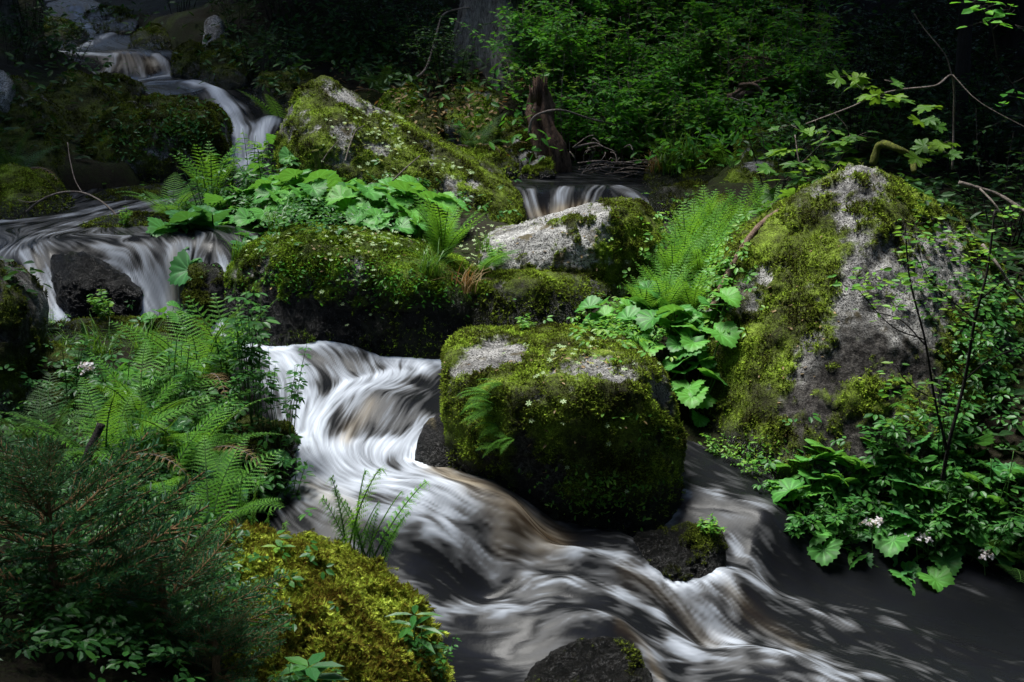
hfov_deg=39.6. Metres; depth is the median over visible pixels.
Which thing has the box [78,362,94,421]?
flowering stalk
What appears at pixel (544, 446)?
leaf litter
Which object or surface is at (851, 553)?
butterbur plant
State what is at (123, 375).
butterbur plant
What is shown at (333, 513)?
young fern
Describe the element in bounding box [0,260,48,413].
boulder
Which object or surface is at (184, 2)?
shrub
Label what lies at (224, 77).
boulder
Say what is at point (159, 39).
boulder
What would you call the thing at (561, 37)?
shrub
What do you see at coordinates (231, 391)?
herb
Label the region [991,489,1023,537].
herb
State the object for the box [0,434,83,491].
fern
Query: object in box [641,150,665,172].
grass tuft
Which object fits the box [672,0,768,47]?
shrub
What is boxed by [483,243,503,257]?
herb
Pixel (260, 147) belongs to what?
herb
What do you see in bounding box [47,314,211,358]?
boulder
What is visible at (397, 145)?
pale rosettes
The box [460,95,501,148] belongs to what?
boulder
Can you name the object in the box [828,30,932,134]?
shrub
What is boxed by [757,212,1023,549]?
ground cover
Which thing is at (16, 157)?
fern
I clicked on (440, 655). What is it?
herb
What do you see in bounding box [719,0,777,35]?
shrub
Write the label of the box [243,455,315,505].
herb
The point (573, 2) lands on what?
shrub
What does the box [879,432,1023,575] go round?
butterbur plant
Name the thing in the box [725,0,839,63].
shrub
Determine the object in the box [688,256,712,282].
fern
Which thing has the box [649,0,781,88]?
shrub
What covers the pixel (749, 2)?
shrub
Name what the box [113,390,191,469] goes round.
grass tuft
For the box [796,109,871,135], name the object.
fern
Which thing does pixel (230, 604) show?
spruce sapling
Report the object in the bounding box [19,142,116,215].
dead branch
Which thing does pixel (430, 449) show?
boulder
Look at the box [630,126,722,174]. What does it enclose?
grass tuft
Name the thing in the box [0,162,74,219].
boulder
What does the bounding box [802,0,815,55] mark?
tree
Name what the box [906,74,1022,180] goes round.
shrub
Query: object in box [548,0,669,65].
shrub
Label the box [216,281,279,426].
herb
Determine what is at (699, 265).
fern
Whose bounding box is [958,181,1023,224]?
dead branch
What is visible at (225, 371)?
herb
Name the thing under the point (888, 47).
shrub
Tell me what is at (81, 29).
shrub
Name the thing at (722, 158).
fern
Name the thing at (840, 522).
herb
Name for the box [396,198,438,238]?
grass tuft
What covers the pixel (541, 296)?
boulder
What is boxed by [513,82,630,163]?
shrub
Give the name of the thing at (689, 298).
fern
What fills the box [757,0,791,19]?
shrub
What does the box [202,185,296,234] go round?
butterbur plant
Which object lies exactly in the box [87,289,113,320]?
herb
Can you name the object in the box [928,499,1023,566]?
herb
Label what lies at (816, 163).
maple sapling
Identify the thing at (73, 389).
herb
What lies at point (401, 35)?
shrub
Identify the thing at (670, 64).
shrub
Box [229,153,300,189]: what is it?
herb
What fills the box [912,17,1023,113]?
shrub
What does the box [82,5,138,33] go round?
boulder
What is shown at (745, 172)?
boulder
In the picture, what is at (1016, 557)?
fern
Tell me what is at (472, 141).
fern
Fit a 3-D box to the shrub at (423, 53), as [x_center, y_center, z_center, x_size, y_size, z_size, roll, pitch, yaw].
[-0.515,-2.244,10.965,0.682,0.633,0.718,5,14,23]
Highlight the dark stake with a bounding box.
[56,422,105,540]
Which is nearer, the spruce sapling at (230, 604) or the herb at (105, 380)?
the spruce sapling at (230, 604)
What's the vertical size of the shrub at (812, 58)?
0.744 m
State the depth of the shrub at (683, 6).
11.80 m
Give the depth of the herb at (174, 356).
5.48 m
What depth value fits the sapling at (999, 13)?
6.43 m
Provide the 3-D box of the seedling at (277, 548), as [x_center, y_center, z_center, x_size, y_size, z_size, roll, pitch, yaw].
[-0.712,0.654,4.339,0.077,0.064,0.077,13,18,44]
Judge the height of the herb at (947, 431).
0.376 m
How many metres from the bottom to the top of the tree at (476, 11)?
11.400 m
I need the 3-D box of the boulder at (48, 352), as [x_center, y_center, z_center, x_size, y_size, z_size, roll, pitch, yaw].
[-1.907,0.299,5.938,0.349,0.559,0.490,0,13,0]
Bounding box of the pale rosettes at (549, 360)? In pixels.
[481,333,660,492]
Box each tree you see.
[442,0,540,90]
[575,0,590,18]
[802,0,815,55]
[950,0,973,156]
[986,0,1023,72]
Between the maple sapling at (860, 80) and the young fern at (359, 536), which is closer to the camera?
the young fern at (359, 536)
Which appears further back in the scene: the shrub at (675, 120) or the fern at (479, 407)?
the shrub at (675, 120)
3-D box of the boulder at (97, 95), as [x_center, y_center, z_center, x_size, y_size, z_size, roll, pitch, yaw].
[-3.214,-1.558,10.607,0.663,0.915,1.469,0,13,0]
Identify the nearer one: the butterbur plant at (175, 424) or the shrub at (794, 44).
the butterbur plant at (175, 424)
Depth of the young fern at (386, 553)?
4.63 m
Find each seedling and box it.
[112,587,172,650]
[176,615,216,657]
[261,540,295,552]
[276,652,347,681]
[385,605,453,670]
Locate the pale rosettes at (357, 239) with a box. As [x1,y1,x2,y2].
[245,222,531,325]
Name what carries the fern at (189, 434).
on the ground at (90, 174)
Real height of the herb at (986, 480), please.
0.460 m
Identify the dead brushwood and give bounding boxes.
[569,135,632,175]
[578,160,663,178]
[727,55,794,101]
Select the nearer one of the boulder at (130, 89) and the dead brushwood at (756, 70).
the dead brushwood at (756, 70)
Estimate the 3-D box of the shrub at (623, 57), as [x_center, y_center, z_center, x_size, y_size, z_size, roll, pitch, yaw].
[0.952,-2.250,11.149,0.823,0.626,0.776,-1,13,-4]
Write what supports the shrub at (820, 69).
on the ground at (90, 174)
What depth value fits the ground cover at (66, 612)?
3.88 m
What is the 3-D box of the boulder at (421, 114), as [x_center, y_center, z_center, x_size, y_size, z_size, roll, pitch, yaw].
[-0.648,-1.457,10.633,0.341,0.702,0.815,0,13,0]
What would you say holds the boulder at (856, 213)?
on the ground at (90, 174)
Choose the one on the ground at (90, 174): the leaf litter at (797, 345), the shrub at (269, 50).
the shrub at (269, 50)
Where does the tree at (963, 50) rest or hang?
on the ground at (90, 174)
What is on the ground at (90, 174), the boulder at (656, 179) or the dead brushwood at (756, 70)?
the boulder at (656, 179)
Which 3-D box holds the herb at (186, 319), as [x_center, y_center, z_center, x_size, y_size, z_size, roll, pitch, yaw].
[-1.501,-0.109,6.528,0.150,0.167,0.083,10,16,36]
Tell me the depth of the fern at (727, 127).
10.31 m
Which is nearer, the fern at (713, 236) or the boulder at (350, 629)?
the boulder at (350, 629)
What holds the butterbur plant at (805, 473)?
on the ground at (90, 174)
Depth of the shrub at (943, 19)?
11.78 m
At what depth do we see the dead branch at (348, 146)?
7.92 m
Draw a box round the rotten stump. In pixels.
[525,75,571,172]
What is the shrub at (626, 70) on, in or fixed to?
on the ground at (90, 174)
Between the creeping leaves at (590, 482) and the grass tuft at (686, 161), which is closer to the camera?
the creeping leaves at (590, 482)
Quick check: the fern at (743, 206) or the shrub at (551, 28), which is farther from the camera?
the shrub at (551, 28)
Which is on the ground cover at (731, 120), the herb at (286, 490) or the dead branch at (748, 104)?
the dead branch at (748, 104)
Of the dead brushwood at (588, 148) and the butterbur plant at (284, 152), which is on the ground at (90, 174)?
the butterbur plant at (284, 152)
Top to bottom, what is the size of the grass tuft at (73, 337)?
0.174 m
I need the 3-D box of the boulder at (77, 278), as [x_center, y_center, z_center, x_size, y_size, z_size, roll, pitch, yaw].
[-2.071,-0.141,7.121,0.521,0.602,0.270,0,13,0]
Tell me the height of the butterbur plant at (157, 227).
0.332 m
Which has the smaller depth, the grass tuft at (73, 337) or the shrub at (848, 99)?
the grass tuft at (73, 337)
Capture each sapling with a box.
[0,425,214,653]
[58,505,291,665]
[146,584,296,681]
[745,120,879,215]
[806,14,1023,169]
[828,205,1023,480]
[949,0,1023,113]
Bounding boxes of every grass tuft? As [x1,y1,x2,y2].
[47,327,128,351]
[50,311,141,360]
[72,310,198,360]
[110,327,206,365]
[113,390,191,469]
[213,230,255,260]
[263,198,293,233]
[302,174,343,218]
[390,241,478,275]
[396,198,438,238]
[434,261,494,293]
[474,226,498,251]
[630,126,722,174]
[639,126,713,167]
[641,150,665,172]
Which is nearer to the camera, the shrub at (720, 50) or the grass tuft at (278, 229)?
the grass tuft at (278, 229)
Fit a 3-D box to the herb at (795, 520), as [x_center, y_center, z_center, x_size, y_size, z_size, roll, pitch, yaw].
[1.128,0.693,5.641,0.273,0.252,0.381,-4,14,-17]
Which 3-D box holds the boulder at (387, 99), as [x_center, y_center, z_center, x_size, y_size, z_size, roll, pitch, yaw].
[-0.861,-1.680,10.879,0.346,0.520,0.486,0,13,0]
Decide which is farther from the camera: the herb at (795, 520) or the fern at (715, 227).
the fern at (715, 227)
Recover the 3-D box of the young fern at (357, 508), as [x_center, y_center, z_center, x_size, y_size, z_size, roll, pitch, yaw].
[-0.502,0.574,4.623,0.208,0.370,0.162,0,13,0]
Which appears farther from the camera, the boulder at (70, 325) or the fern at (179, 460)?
the boulder at (70, 325)
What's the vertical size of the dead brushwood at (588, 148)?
0.286 m
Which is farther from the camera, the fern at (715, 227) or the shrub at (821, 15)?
the shrub at (821, 15)
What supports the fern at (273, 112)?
on the ground at (90, 174)
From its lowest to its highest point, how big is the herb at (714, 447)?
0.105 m
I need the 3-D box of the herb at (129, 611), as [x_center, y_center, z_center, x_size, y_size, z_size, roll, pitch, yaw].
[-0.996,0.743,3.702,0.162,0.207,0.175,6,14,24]
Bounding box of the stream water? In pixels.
[0,0,1023,681]
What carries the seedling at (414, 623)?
on the boulder at (350, 629)
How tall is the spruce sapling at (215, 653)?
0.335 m
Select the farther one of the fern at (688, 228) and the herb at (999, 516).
the fern at (688, 228)
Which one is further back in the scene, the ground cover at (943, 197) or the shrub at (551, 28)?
the shrub at (551, 28)
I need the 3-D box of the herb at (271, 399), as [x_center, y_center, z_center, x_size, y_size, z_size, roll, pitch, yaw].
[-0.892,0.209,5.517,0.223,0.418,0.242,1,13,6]
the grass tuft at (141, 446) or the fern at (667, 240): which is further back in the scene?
the fern at (667, 240)
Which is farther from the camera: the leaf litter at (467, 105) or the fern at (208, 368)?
the leaf litter at (467, 105)
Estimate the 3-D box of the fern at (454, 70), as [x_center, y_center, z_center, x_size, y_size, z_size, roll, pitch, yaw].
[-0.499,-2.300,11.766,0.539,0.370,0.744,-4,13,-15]
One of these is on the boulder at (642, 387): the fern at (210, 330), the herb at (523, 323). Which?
the herb at (523, 323)
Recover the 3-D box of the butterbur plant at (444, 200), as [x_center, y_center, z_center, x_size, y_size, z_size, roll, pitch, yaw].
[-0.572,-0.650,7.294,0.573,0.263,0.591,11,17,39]
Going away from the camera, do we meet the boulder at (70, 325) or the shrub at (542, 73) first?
the boulder at (70, 325)
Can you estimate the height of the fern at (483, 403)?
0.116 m
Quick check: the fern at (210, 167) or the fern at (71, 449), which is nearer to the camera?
the fern at (71, 449)
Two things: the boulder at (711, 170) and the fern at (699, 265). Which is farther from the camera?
the boulder at (711, 170)
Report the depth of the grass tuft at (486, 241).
6.97 m
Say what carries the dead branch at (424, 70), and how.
on the ground at (90, 174)
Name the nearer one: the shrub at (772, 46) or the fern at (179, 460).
the fern at (179, 460)
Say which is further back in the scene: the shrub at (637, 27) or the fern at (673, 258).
the shrub at (637, 27)
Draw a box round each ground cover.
[0,0,1023,168]
[0,73,193,444]
[0,291,338,681]
[68,159,521,251]
[387,0,990,173]
[543,182,767,366]
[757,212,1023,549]
[762,112,1023,486]
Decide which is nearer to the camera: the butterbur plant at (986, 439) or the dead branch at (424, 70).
the butterbur plant at (986, 439)
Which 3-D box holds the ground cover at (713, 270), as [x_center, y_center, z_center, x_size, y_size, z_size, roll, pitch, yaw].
[0.718,-0.439,7.252,0.991,0.610,3.902,1,13,5]
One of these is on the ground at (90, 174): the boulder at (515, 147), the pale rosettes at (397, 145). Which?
the boulder at (515, 147)
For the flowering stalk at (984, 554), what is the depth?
5.53 m
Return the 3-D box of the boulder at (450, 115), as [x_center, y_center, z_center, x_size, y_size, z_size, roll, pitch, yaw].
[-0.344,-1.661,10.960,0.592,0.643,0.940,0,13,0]
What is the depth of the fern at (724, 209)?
7.81 m
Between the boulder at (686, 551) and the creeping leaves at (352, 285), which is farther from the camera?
the creeping leaves at (352, 285)
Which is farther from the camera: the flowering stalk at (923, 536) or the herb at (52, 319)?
the herb at (52, 319)
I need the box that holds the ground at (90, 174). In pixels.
[0,0,1023,681]
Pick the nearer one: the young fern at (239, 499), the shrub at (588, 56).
the young fern at (239, 499)
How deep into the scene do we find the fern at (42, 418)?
5.15 m
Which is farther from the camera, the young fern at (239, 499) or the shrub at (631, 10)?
the shrub at (631, 10)
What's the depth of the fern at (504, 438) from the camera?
5.32 m
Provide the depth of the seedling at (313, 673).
3.80 m
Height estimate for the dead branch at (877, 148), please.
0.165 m
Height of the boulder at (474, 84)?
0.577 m
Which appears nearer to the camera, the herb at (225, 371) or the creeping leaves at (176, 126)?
the herb at (225, 371)
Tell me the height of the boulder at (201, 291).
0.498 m
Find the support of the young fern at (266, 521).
on the ground at (90, 174)
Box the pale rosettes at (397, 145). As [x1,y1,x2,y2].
[321,90,473,178]
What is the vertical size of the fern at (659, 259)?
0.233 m
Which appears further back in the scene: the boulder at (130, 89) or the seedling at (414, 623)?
the boulder at (130, 89)
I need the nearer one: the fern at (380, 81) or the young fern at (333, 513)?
the young fern at (333, 513)
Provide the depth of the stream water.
5.34 m
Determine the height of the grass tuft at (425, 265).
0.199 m
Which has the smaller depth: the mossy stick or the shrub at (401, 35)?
the mossy stick
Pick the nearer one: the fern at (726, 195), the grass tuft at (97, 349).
the grass tuft at (97, 349)
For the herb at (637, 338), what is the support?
on the boulder at (642, 387)
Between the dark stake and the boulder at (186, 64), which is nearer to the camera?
the dark stake
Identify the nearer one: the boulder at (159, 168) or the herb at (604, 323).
the herb at (604, 323)
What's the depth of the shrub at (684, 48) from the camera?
10.90 m
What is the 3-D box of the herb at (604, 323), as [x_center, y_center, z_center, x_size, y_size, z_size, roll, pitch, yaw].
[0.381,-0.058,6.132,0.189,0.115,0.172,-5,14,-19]
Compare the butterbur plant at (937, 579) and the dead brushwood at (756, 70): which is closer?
the butterbur plant at (937, 579)
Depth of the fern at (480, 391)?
5.33 m
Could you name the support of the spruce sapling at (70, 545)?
on the ground at (90, 174)
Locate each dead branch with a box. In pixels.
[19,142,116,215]
[322,125,363,162]
[392,155,419,180]
[407,7,469,82]
[528,109,614,133]
[709,209,778,309]
[727,56,803,99]
[731,97,789,121]
[869,140,916,173]
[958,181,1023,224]
[981,243,1023,302]
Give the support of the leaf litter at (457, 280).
on the ground at (90, 174)
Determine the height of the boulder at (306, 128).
1.225 m
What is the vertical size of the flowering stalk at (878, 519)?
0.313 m
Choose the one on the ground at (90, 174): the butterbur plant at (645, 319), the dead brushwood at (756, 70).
the butterbur plant at (645, 319)
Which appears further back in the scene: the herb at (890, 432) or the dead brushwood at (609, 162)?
the dead brushwood at (609, 162)
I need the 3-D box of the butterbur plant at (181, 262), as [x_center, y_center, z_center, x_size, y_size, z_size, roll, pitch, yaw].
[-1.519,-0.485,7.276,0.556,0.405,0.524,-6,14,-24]
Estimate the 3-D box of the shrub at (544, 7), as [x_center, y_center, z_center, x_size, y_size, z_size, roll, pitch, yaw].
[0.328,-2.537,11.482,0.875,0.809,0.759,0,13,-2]
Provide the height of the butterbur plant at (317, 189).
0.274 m
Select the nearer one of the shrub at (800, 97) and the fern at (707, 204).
the fern at (707, 204)
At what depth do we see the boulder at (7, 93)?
9.54 m
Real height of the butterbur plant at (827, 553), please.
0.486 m
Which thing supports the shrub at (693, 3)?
on the ground at (90, 174)
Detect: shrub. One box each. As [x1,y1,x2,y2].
[0,0,55,63]
[2,0,52,35]
[27,3,102,62]
[165,0,196,13]
[207,0,260,33]
[216,7,305,89]
[373,22,454,62]
[384,1,456,79]
[400,8,489,91]
[449,0,598,98]
[486,43,596,134]
[499,0,606,77]
[501,6,647,115]
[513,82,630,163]
[516,0,613,51]
[530,0,573,27]
[543,5,643,97]
[544,0,603,41]
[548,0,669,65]
[559,53,663,137]
[563,66,709,169]
[579,13,685,82]
[592,47,675,111]
[597,0,689,60]
[605,0,670,40]
[625,80,727,160]
[627,34,718,108]
[630,9,717,97]
[641,0,744,65]
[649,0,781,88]
[653,0,711,32]
[665,73,772,153]
[669,0,766,44]
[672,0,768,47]
[680,9,780,107]
[713,29,851,130]
[717,29,787,99]
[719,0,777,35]
[722,45,811,121]
[722,77,850,189]
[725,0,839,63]
[729,0,862,94]
[730,38,839,116]
[756,0,830,35]
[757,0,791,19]
[760,25,882,122]
[767,31,853,116]
[771,0,859,81]
[787,0,833,31]
[795,53,927,151]
[812,0,929,92]
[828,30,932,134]
[855,1,957,108]
[886,0,983,61]
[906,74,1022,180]
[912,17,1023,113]
[921,111,1023,247]
[924,45,1023,173]
[955,0,1023,71]
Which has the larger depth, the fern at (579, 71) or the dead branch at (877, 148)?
the fern at (579, 71)
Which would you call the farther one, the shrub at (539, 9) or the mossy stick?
the shrub at (539, 9)
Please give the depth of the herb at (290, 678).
3.76 m
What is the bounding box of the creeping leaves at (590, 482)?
[518,395,681,530]
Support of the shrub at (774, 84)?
on the ground at (90, 174)
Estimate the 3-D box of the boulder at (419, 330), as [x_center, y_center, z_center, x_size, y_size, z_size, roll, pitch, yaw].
[-0.765,-0.170,6.947,1.290,0.820,1.148,0,13,0]
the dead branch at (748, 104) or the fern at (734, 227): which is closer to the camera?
the fern at (734, 227)
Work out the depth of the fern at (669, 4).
11.91 m
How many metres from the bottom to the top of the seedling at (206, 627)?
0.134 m
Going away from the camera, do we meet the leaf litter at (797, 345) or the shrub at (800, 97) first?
the leaf litter at (797, 345)
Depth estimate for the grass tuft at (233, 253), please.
6.82 m
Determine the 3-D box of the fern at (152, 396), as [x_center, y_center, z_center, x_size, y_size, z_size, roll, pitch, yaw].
[-1.404,0.243,5.439,0.702,0.411,0.656,0,13,0]
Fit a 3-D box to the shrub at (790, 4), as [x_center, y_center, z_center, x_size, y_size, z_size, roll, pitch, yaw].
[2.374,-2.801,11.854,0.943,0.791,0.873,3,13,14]
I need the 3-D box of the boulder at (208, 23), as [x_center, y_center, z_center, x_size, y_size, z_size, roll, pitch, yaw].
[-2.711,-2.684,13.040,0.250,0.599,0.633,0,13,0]
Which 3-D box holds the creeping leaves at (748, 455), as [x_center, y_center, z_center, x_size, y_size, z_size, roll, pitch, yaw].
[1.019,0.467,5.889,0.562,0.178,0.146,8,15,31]
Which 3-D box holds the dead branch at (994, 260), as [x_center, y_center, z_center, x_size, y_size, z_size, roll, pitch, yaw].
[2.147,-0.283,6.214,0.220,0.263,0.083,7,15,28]
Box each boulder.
[0,70,15,112]
[0,75,83,177]
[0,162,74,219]
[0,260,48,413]
[24,340,94,413]
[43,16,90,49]
[43,69,124,132]
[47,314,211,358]
[50,251,142,319]
[78,210,169,227]
[79,91,233,182]
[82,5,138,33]
[85,183,167,200]
[93,70,146,101]
[128,22,171,49]
[168,39,204,77]
[181,262,224,326]
[189,519,454,681]
[198,37,255,89]
[202,15,226,46]
[223,221,473,358]
[226,415,299,506]
[250,67,315,113]
[272,75,528,224]
[377,87,419,115]
[402,82,423,101]
[409,98,445,138]
[415,413,451,466]
[437,83,502,147]
[437,322,688,533]
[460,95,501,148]
[463,74,480,87]
[466,266,612,326]
[467,145,520,179]
[477,196,666,296]
[499,116,528,154]
[508,129,537,175]
[521,155,556,179]
[524,636,652,681]
[633,521,729,581]
[642,160,682,186]
[648,178,708,222]
[681,149,725,181]
[699,162,1023,502]
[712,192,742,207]
[723,159,790,183]
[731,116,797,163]
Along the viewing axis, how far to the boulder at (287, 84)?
11.35 m
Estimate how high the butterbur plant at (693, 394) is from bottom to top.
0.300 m
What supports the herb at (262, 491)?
on the ground at (90, 174)
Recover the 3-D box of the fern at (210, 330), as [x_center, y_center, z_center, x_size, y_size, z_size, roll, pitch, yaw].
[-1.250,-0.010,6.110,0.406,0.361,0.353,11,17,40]
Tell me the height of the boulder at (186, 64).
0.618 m
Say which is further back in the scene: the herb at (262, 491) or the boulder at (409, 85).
the boulder at (409, 85)
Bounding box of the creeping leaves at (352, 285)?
[143,244,515,318]
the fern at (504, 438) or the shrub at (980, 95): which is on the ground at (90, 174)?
the shrub at (980, 95)
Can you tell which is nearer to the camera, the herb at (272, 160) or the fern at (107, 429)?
the fern at (107, 429)
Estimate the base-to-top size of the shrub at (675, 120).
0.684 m
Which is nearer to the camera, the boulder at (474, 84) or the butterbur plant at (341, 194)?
the butterbur plant at (341, 194)
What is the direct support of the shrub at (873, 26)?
on the ground at (90, 174)
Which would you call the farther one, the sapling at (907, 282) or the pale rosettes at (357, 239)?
the pale rosettes at (357, 239)
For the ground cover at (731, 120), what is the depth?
10.64 m
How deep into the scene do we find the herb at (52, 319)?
6.58 m
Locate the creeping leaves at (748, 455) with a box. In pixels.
[698,433,801,473]
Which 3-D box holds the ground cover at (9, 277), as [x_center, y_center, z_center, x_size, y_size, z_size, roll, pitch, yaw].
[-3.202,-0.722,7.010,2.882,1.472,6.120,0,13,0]
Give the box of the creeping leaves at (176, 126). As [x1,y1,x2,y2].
[80,73,230,183]
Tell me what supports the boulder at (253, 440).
on the ground at (90, 174)
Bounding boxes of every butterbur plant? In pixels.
[93,352,192,396]
[140,300,190,328]
[145,205,223,236]
[157,415,291,515]
[163,205,257,285]
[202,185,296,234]
[226,172,317,228]
[247,133,300,190]
[253,168,389,220]
[299,169,426,221]
[345,185,468,236]
[574,280,660,336]
[613,297,706,355]
[653,287,742,375]
[666,356,729,426]
[767,452,871,565]
[770,438,859,550]
[796,446,948,583]
[811,441,927,587]
[846,483,977,578]
[856,437,1015,595]
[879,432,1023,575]
[908,425,1023,546]
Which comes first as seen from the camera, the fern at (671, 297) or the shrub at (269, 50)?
the fern at (671, 297)
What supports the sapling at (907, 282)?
on the ground at (90, 174)
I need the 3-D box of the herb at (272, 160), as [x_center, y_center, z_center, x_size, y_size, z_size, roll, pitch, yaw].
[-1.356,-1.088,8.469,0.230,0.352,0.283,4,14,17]
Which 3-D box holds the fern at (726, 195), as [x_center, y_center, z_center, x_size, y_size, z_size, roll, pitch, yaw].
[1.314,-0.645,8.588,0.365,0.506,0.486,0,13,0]
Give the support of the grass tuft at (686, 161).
on the boulder at (711, 170)
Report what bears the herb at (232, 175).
on the ground at (90, 174)
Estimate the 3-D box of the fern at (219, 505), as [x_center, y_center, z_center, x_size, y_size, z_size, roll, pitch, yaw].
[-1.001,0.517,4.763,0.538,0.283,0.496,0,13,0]
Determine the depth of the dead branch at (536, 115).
10.11 m
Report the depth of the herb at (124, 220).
7.84 m
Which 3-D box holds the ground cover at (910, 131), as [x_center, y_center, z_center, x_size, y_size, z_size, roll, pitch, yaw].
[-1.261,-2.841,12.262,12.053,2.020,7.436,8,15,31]
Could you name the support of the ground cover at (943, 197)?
on the ground at (90, 174)
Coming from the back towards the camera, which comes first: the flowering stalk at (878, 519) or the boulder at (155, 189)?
the boulder at (155, 189)
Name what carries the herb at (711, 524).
on the boulder at (686, 551)
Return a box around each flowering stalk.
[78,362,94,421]
[858,516,883,555]
[904,532,932,562]
[978,548,993,574]
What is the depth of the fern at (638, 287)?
6.73 m
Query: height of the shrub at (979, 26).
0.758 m
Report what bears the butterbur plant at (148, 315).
on the boulder at (70, 325)
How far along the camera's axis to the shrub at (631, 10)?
11.63 m
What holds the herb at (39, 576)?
on the ground at (90, 174)
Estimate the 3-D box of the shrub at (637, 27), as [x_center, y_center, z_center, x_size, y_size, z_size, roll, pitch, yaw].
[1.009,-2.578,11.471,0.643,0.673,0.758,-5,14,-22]
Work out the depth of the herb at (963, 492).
5.63 m
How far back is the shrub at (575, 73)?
10.77 m
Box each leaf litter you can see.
[226,213,618,288]
[322,10,582,166]
[442,328,670,472]
[750,191,838,463]
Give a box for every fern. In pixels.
[0,127,60,182]
[0,373,93,452]
[0,377,208,478]
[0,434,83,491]
[50,340,231,444]
[66,396,262,522]
[72,369,279,476]
[110,299,259,397]
[117,173,224,215]
[147,436,282,539]
[170,139,240,194]
[181,293,277,374]
[232,471,245,524]
[235,89,285,117]
[237,481,261,524]
[264,510,271,532]
[320,470,380,553]
[325,464,387,554]
[331,478,429,562]
[342,491,403,557]
[351,63,408,91]
[362,519,404,559]
[405,193,490,258]
[415,39,486,81]
[437,112,509,151]
[457,387,491,410]
[463,396,494,423]
[463,406,491,420]
[471,422,498,439]
[472,379,500,391]
[476,435,507,455]
[478,246,519,271]
[487,428,514,451]
[548,57,623,98]
[610,300,641,315]
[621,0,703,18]
[623,275,670,299]
[623,278,672,309]
[634,262,697,304]
[636,258,694,292]
[643,224,699,282]
[651,243,696,276]
[655,223,716,266]
[659,265,713,311]
[668,202,727,249]
[670,226,730,278]
[674,202,737,246]
[679,199,729,245]
[685,190,741,233]
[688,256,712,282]
[692,185,741,227]
[696,143,736,167]
[701,220,743,261]
[704,206,760,235]
[706,186,759,228]
[710,114,745,144]
[746,177,788,216]
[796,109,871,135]
[978,483,1023,581]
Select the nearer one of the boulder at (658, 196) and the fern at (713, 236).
the fern at (713, 236)
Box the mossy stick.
[312,149,321,170]
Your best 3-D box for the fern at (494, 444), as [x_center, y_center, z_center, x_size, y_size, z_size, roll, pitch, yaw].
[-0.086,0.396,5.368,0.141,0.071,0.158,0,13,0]
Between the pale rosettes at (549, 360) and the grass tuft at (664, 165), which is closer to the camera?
the pale rosettes at (549, 360)
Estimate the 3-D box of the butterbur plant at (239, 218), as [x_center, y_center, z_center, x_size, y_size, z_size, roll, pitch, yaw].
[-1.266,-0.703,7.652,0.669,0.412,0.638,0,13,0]
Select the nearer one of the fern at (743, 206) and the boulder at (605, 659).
the boulder at (605, 659)
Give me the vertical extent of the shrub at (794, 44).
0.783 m
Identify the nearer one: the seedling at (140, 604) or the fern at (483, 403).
the seedling at (140, 604)
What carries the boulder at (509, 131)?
on the ground at (90, 174)
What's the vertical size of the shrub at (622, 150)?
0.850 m
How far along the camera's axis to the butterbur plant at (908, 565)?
5.65 m
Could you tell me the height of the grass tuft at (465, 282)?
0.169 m
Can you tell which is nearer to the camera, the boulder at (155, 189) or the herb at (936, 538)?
the herb at (936, 538)
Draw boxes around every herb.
[0,511,70,610]
[34,334,103,418]
[48,307,70,327]
[69,350,112,403]
[85,349,161,429]
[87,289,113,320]
[99,585,167,655]
[118,206,131,226]
[156,332,215,420]
[175,301,196,333]
[179,160,225,205]
[188,369,255,450]
[206,147,244,197]
[207,322,270,418]
[209,432,290,517]
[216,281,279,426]
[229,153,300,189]
[234,132,271,184]
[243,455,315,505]
[252,340,311,447]
[262,141,277,178]
[267,663,342,681]
[402,628,460,681]
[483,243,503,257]
[516,313,536,330]
[584,315,617,336]
[615,319,665,348]
[697,512,726,537]
[702,432,736,458]
[731,455,770,477]
[753,477,831,538]
[821,480,872,552]
[856,389,931,457]
[905,493,982,560]
[927,381,984,464]
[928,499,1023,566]
[930,461,1014,554]
[975,451,1023,562]
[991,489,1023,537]
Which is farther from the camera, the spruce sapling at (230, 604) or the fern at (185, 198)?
the fern at (185, 198)
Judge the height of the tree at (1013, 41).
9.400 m
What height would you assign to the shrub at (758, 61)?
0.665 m
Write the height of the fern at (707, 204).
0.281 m
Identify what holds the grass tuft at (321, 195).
on the ground at (90, 174)
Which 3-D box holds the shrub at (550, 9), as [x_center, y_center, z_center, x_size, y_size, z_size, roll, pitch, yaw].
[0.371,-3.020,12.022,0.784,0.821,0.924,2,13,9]
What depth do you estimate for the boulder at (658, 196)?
9.10 m
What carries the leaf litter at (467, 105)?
on the ground at (90, 174)
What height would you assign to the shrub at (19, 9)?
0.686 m
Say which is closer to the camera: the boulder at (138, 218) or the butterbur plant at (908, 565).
the butterbur plant at (908, 565)
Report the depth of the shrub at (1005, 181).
7.82 m
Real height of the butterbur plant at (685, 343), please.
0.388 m
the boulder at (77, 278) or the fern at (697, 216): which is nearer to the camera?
the boulder at (77, 278)
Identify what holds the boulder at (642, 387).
in the stream water
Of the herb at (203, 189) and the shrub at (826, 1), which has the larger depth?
the shrub at (826, 1)
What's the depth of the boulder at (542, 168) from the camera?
9.96 m
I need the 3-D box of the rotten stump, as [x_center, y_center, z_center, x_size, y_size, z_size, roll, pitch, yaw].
[0.252,-1.492,10.254,0.385,0.844,0.278,9,16,34]
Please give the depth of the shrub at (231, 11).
13.15 m
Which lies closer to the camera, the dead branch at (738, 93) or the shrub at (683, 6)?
the dead branch at (738, 93)

